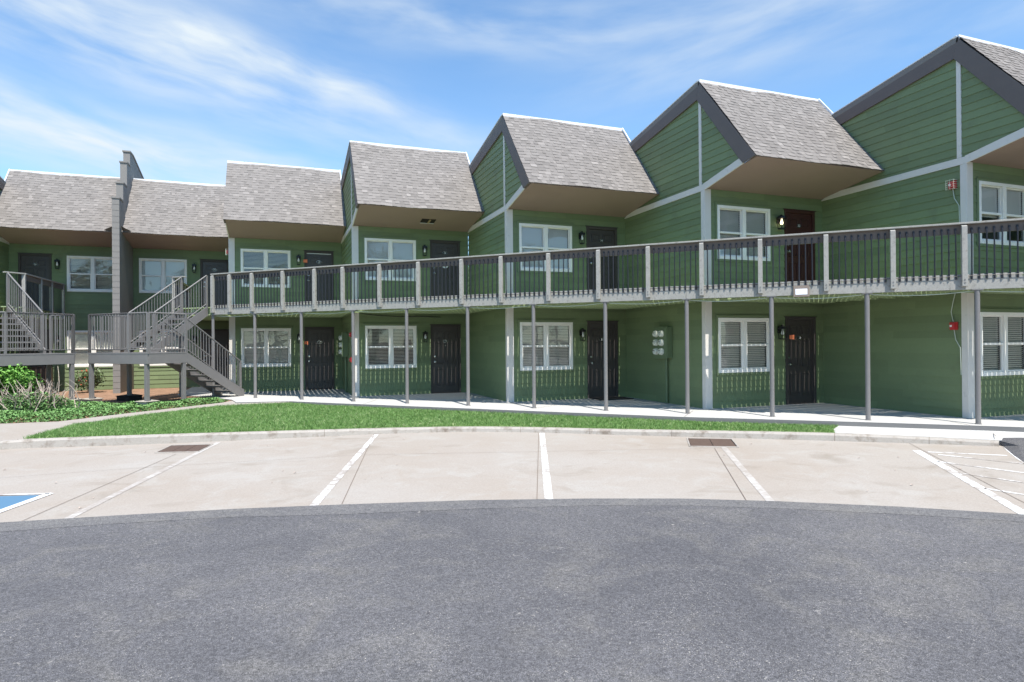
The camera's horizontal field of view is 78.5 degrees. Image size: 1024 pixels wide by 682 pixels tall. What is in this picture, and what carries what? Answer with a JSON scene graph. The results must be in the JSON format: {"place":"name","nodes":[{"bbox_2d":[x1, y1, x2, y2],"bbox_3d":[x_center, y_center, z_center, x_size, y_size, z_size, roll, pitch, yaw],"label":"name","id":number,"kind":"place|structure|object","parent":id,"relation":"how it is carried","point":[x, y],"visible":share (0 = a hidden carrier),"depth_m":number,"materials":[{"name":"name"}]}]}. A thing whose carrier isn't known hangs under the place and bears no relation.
{"place":"outdoors","nodes":[
{"label":"outdoors","id":0,"kind":"place"},
{"bbox_2d":[27,366,52,391],"bbox_3d":[-16.344,1.342,21.615,0.700,0.910,0.490,0,0,-20],"label":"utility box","id":1,"kind":"object","parent":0,"point":[41,370],"visible":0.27,"depth_m":21.44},
{"bbox_2d":[27,369,45,391],"bbox_3d":[-16.264,1.346,21.401,0.600,0.780,0.008,0,0,-20],"label":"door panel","id":2,"kind":"structure","parent":1,"relation":"in","point":[39,371],"depth_m":21.44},
{"bbox_2d":[0,387,229,423],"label":"mulch bed","id":3,"kind":"object","parent":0,"point":[165,394],"visible":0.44,"depth_m":20.04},
{"bbox_2d":[0,364,44,399],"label":"shrub","id":4,"kind":"object","parent":3,"relation":"on","point":[9,374],"visible":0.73,"depth_m":16.11,"materials":[{"name":"green plant"}]},
{"bbox_2d":[0,370,80,412],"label":"dead bush","id":5,"kind":"object","parent":3,"relation":"on","point":[18,401],"visible":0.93,"depth_m":15.35,"materials":[{"name":"plant"}]},
{"bbox_2d":[0,272,81,401],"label":"staircase","id":6,"kind":"structure","parent":3,"relation":"on","point":[48,360],"depth_m":17.12,"materials":[{"name":"grey wood"}]},
{"bbox_2d":[75,367,106,392],"bbox_3d":[-14.481,1.334,21.468,1.048,0.891,1.166,0,0,-20],"label":"rose bush","id":7,"kind":"object","parent":3,"relation":"on","point":[79,381],"visible":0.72,"depth_m":21.39,"materials":[{"name":"green plant"}]},
{"bbox_2d":[0,397,227,423],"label":"ground cover","id":8,"kind":"object","parent":3,"relation":"on","point":[99,408],"visible":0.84,"depth_m":15.35,"materials":[{"name":"green plant"}]},
{"bbox_2d":[81,275,243,407],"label":"staircase","id":9,"kind":"structure","parent":3,"relation":"on","point":[175,360],"depth_m":17.88,"materials":[{"name":"grey wood"}]},
{"bbox_2d":[0,401,285,439],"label":"path","id":10,"kind":"structure","parent":0,"point":[12,431],"depth_m":13.62,"materials":[{"name":"concrete"}]},
{"bbox_2d":[22,402,837,438],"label":"lawn grass","id":11,"kind":"structure","parent":0,"point":[282,418],"depth_m":13.53,"materials":[{"name":"green plant"}]},
{"bbox_2d":[0,505,1023,681],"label":"road","id":12,"kind":"structure","parent":0,"point":[614,593],"depth_m":4.54,"materials":[{"name":"grey asphalt"}]},
{"bbox_2d":[0,498,1023,531],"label":"road edge","id":13,"kind":"object","parent":12,"relation":"on","point":[293,511],"visible":1,"depth_m":6.95,"materials":[{"name":"concrete"}]},
{"bbox_2d":[0,432,1023,521],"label":"parking lot","id":14,"kind":"structure","parent":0,"point":[448,466],"depth_m":8.95,"materials":[{"name":"concrete"}]},
{"bbox_2d":[0,495,38,508],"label":"blue bay","id":15,"kind":"object","parent":14,"relation":"on","point":[6,501],"visible":1,"depth_m":7.60,"materials":[{"name":"paint"}]},
{"bbox_2d":[0,493,52,512],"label":"bay border","id":16,"kind":"object","parent":14,"relation":"on","point":[24,502],"visible":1,"depth_m":7.58,"materials":[{"name":"paint"}]},
{"bbox_2d":[66,442,219,517],"bbox_3d":[-5.194,1.922,9.350,0.090,0.001,5.299,0,0,-9],"label":"parking line","id":17,"kind":"object","parent":14,"relation":"on","point":[119,492],"visible":1,"depth_m":8.26,"materials":[{"name":"white paint"}]},
{"bbox_2d":[155,444,212,452],"bbox_3d":[-5.883,1.928,11.249,0.753,0.011,0.882,0,0,-9],"label":"drain grate","id":18,"kind":"object","parent":14,"relation":"on","point":[185,448],"visible":1,"depth_m":11.20,"materials":[{"name":"metal"}]},
{"bbox_2d":[310,434,377,505],"bbox_3d":[-2.529,1.902,9.988,0.095,0.001,5.665,0,0,-5],"label":"parking line","id":19,"kind":"object","parent":14,"relation":"on","point":[328,488],"visible":1,"depth_m":8.84,"materials":[{"name":"paint"}]},
{"bbox_2d":[0,426,998,449],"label":"kerb","id":20,"kind":"structure","parent":14,"relation":"on","point":[140,440],"depth_m":11.94,"materials":[{"name":"concrete"}]},
{"bbox_2d":[324,427,929,440],"bbox_3d":[-0.786,1.841,12.213,16.585,0.205,1.902,0,0,1],"label":"kerb joint","id":21,"kind":"object","parent":20,"relation":"on","point":[589,433],"visible":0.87,"depth_m":12.58,"materials":[{"name":"grey concrete"}]},
{"bbox_2d":[2,435,1022,520],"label":"expansion joint","id":22,"kind":"object","parent":14,"relation":"on","point":[482,452],"visible":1,"depth_m":9.03,"materials":[{"name":"grey concrete"}]},
{"bbox_2d":[540,433,552,498],"bbox_3d":[0.525,1.878,10.100,0.100,0.001,5.439,0,0,2],"label":"parking line","id":23,"kind":"object","parent":14,"relation":"on","point":[548,494],"visible":1,"depth_m":9.07,"materials":[{"name":"paint"}]},
{"bbox_2d":[686,438,738,447],"bbox_3d":[3.644,1.853,11.436,0.847,0.011,1.064,0,0,13],"label":"drain grate","id":24,"kind":"object","parent":14,"relation":"on","point":[712,442],"visible":1,"depth_m":11.40,"materials":[{"name":"metal"}]},
{"bbox_2d":[721,447,773,500],"bbox_3d":[3.436,1.854,9.565,0.095,0.001,4.788,0,0,11],"label":"parking line","id":25,"kind":"object","parent":14,"relation":"on","point":[766,496],"visible":1,"depth_m":8.56,"materials":[{"name":"white paint"}]},
{"bbox_2d":[913,450,1023,513],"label":"parking line","id":26,"kind":"object","parent":14,"relation":"on","point":[1006,503],"visible":1,"depth_m":7.99,"materials":[{"name":"paint"}]},
{"bbox_2d":[936,447,1023,494],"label":"hatch lines","id":27,"kind":"object","parent":14,"relation":"on","point":[989,468],"visible":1,"depth_m":9.27,"materials":[{"name":"paint"}]},
{"bbox_2d":[1000,438,1023,461],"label":"asphalt ramp","id":28,"kind":"structure","parent":14,"relation":"on","point":[1014,447],"depth_m":10.55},
{"bbox_2d":[0,0,1023,266],"label":"sky","id":29,"kind":"structure","parent":0,"point":[189,88],"materials":[{"name":"blue"}]},
{"bbox_2d":[178,387,1023,428],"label":"walkway","id":30,"kind":"structure","parent":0,"point":[824,412],"depth_m":14.98,"materials":[{"name":"concrete"}]},
{"bbox_2d":[0,34,1023,417],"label":"apartment building","id":31,"kind":"structure","parent":30,"relation":"on","point":[934,136],"depth_m":16.84,"materials":[{"name":"green wood"}]},
{"bbox_2d":[0,271,64,319],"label":"balcony","id":32,"kind":"structure","parent":31,"relation":"attached to","point":[40,281],"depth_m":20.11,"materials":[{"name":"grey wood"}]},
{"bbox_2d":[18,329,48,374],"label":"door","id":33,"kind":"structure","parent":31,"relation":"in","point":[20,352],"depth_m":22.05,"materials":[{"name":"black wood"}]},
{"bbox_2d":[17,252,51,310],"bbox_3d":[-16.809,-2.066,22.080,1.040,2.055,0.105,0,0,-20],"label":"door","id":34,"kind":"structure","parent":31,"relation":"in","point":[37,264],"depth_m":22.09,"materials":[{"name":"black metal"}]},
{"bbox_2d":[65,329,112,368],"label":"window","id":35,"kind":"structure","parent":31,"relation":"in","point":[81,335],"depth_m":22.63,"materials":[{"name":"plastic"}]},
{"bbox_2d":[65,254,112,293],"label":"window","id":36,"kind":"structure","parent":31,"relation":"in","point":[84,273],"depth_m":22.70,"materials":[{"name":"plastic"}]},
{"bbox_2d":[137,256,188,294],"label":"window","id":37,"kind":"structure","parent":31,"relation":"in","point":[154,274],"depth_m":23.45,"materials":[{"name":"glass"}]},
{"bbox_2d":[138,329,188,366],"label":"window","id":38,"kind":"structure","parent":31,"relation":"in","point":[139,365],"depth_m":23.43,"materials":[{"name":"plastic"}]},
{"bbox_2d":[200,259,227,306],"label":"door","id":39,"kind":"structure","parent":31,"relation":"in","point":[207,266],"depth_m":24.09,"materials":[{"name":"black metal"}]},
{"bbox_2d":[201,329,228,386],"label":"door","id":40,"kind":"structure","parent":31,"relation":"in","point":[221,335],"depth_m":24.14,"materials":[{"name":"black wood"}]},
{"bbox_2d":[238,246,291,288],"bbox_3d":[-8.458,-2.480,21.530,1.712,1.405,0.395,0,0,-20],"label":"window","id":41,"kind":"structure","parent":31,"relation":"in","point":[250,258],"depth_m":21.43,"materials":[{"name":"plastic"}]},
{"bbox_2d":[239,326,292,368],"bbox_3d":[-8.437,0.216,21.525,1.712,1.433,0.395,0,0,-20],"label":"window","id":42,"kind":"structure","parent":31,"relation":"in","point":[274,343],"depth_m":21.44,"materials":[{"name":"plastic"}]},
{"bbox_2d":[304,250,333,301],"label":"door","id":43,"kind":"structure","parent":31,"relation":"in","point":[314,258],"depth_m":22.03,"materials":[{"name":"black wood"}]},
{"bbox_2d":[305,327,333,389],"bbox_3d":[-6.754,0.605,21.992,1.040,2.195,0.115,0,0,-20],"label":"door","id":44,"kind":"structure","parent":31,"relation":"in","point":[319,351],"depth_m":22.01,"materials":[{"name":"black metal"}]},
{"bbox_2d":[362,235,417,282],"bbox_3d":[-3.822,-2.520,19.564,1.712,1.405,0.395,0,0,-20],"label":"window","id":45,"kind":"structure","parent":31,"relation":"in","point":[375,248],"depth_m":19.43,"materials":[{"name":"plastic"}]},
{"bbox_2d":[363,323,417,369],"bbox_3d":[-3.801,0.176,19.559,1.712,1.433,0.395,0,0,-20],"label":"window","id":46,"kind":"structure","parent":31,"relation":"in","point":[383,343],"depth_m":19.48,"materials":[{"name":"plastic"}]},
{"bbox_2d":[430,240,460,295],"bbox_3d":[-2.139,-2.186,20.032,1.040,2.055,0.115,0,0,-20],"label":"door","id":47,"kind":"structure","parent":31,"relation":"in","point":[438,248],"depth_m":20.04,"materials":[{"name":"black wood"}]},
{"bbox_2d":[430,324,461,393],"bbox_3d":[-2.117,0.564,20.026,1.040,2.195,0.115,0,0,-20],"label":"door","id":48,"kind":"structure","parent":31,"relation":"in","point":[445,338],"depth_m":20.05,"materials":[{"name":"black metal"}]},
{"bbox_2d":[517,220,573,273],"bbox_3d":[0.875,-2.561,17.381,1.712,1.405,0.395,0,0,-20],"label":"window","id":49,"kind":"structure","parent":31,"relation":"in","point":[532,236],"depth_m":17.24,"materials":[{"name":"plastic"}]},
{"bbox_2d":[518,320,574,372],"bbox_3d":[0.896,0.135,17.375,1.712,1.433,0.395,0,0,-20],"label":"window","id":50,"kind":"structure","parent":31,"relation":"in","point":[554,339],"depth_m":17.28,"materials":[{"name":"plastic"}]},
{"bbox_2d":[172,218,1023,424],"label":"balcony","id":51,"kind":"structure","parent":31,"relation":"attached to","point":[827,290],"depth_m":14.35,"materials":[{"name":"grey wood"}]},
{"bbox_2d":[586,226,617,289],"bbox_3d":[2.558,-2.227,17.848,1.040,2.055,0.115,0,0,-20],"label":"door","id":52,"kind":"structure","parent":31,"relation":"in","point":[596,236],"depth_m":17.88,"materials":[{"name":"black wood"}]},
{"bbox_2d":[587,321,617,398],"bbox_3d":[2.580,0.523,17.843,1.040,2.195,0.115,0,0,-20],"label":"door","id":53,"kind":"structure","parent":31,"relation":"in","point":[595,337],"depth_m":17.84,"materials":[{"name":"black wood"}]},
{"bbox_2d":[716,315,769,374],"bbox_3d":[5.572,0.094,15.291,1.712,1.433,0.395,0,0,-20],"label":"window","id":54,"kind":"structure","parent":31,"relation":"in","point":[742,341],"depth_m":15.16,"materials":[{"name":"plastic"}]},
{"bbox_2d":[715,202,772,263],"bbox_3d":[5.551,-2.602,15.296,1.712,1.405,0.395,0,0,-20],"label":"window","id":55,"kind":"structure","parent":31,"relation":"in","point":[732,220],"depth_m":15.16,"materials":[{"name":"plastic"}]},
{"bbox_2d":[784,208,815,281],"bbox_3d":[7.234,-2.268,15.763,1.040,2.055,0.115,0,0,-20],"label":"door","id":56,"kind":"structure","parent":31,"relation":"in","point":[797,221],"depth_m":15.79,"materials":[{"name":"black wood"}]},
{"bbox_2d":[784,316,816,404],"bbox_3d":[7.256,0.482,15.758,1.040,2.195,0.115,0,0,-20],"label":"door","id":57,"kind":"structure","parent":31,"relation":"in","point":[800,354],"depth_m":15.78,"materials":[{"name":"black wood"}]},
{"bbox_2d":[976,177,1023,248],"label":"window","id":58,"kind":"structure","parent":31,"relation":"in","point":[997,199],"depth_m":13.06,"materials":[{"name":"plastic"}]},
{"bbox_2d":[980,309,1023,378],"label":"window","id":59,"kind":"structure","parent":31,"relation":"in","point":[1001,330],"depth_m":13.07,"materials":[{"name":"plastic"}]},
{"bbox_2d":[590,397,633,400],"bbox_3d":[2.781,1.605,17.483,1.050,0.018,0.640,0,0,-20],"label":"doormat","id":60,"kind":"object","parent":30,"relation":"on","point":[613,398],"visible":0.95,"depth_m":17.37,"materials":[{"name":"rubber"}]},
{"bbox_2d":[293,402,1023,431],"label":"walkway edge","id":61,"kind":"object","parent":30,"relation":"attached to","point":[883,425],"visible":0.36,"depth_m":12.68,"materials":[{"name":"concrete"}]},
{"bbox_2d":[834,426,1023,444],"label":"pavement","id":62,"kind":"structure","parent":0,"point":[969,434],"depth_m":11.46,"materials":[{"name":"concrete"}]}
]}

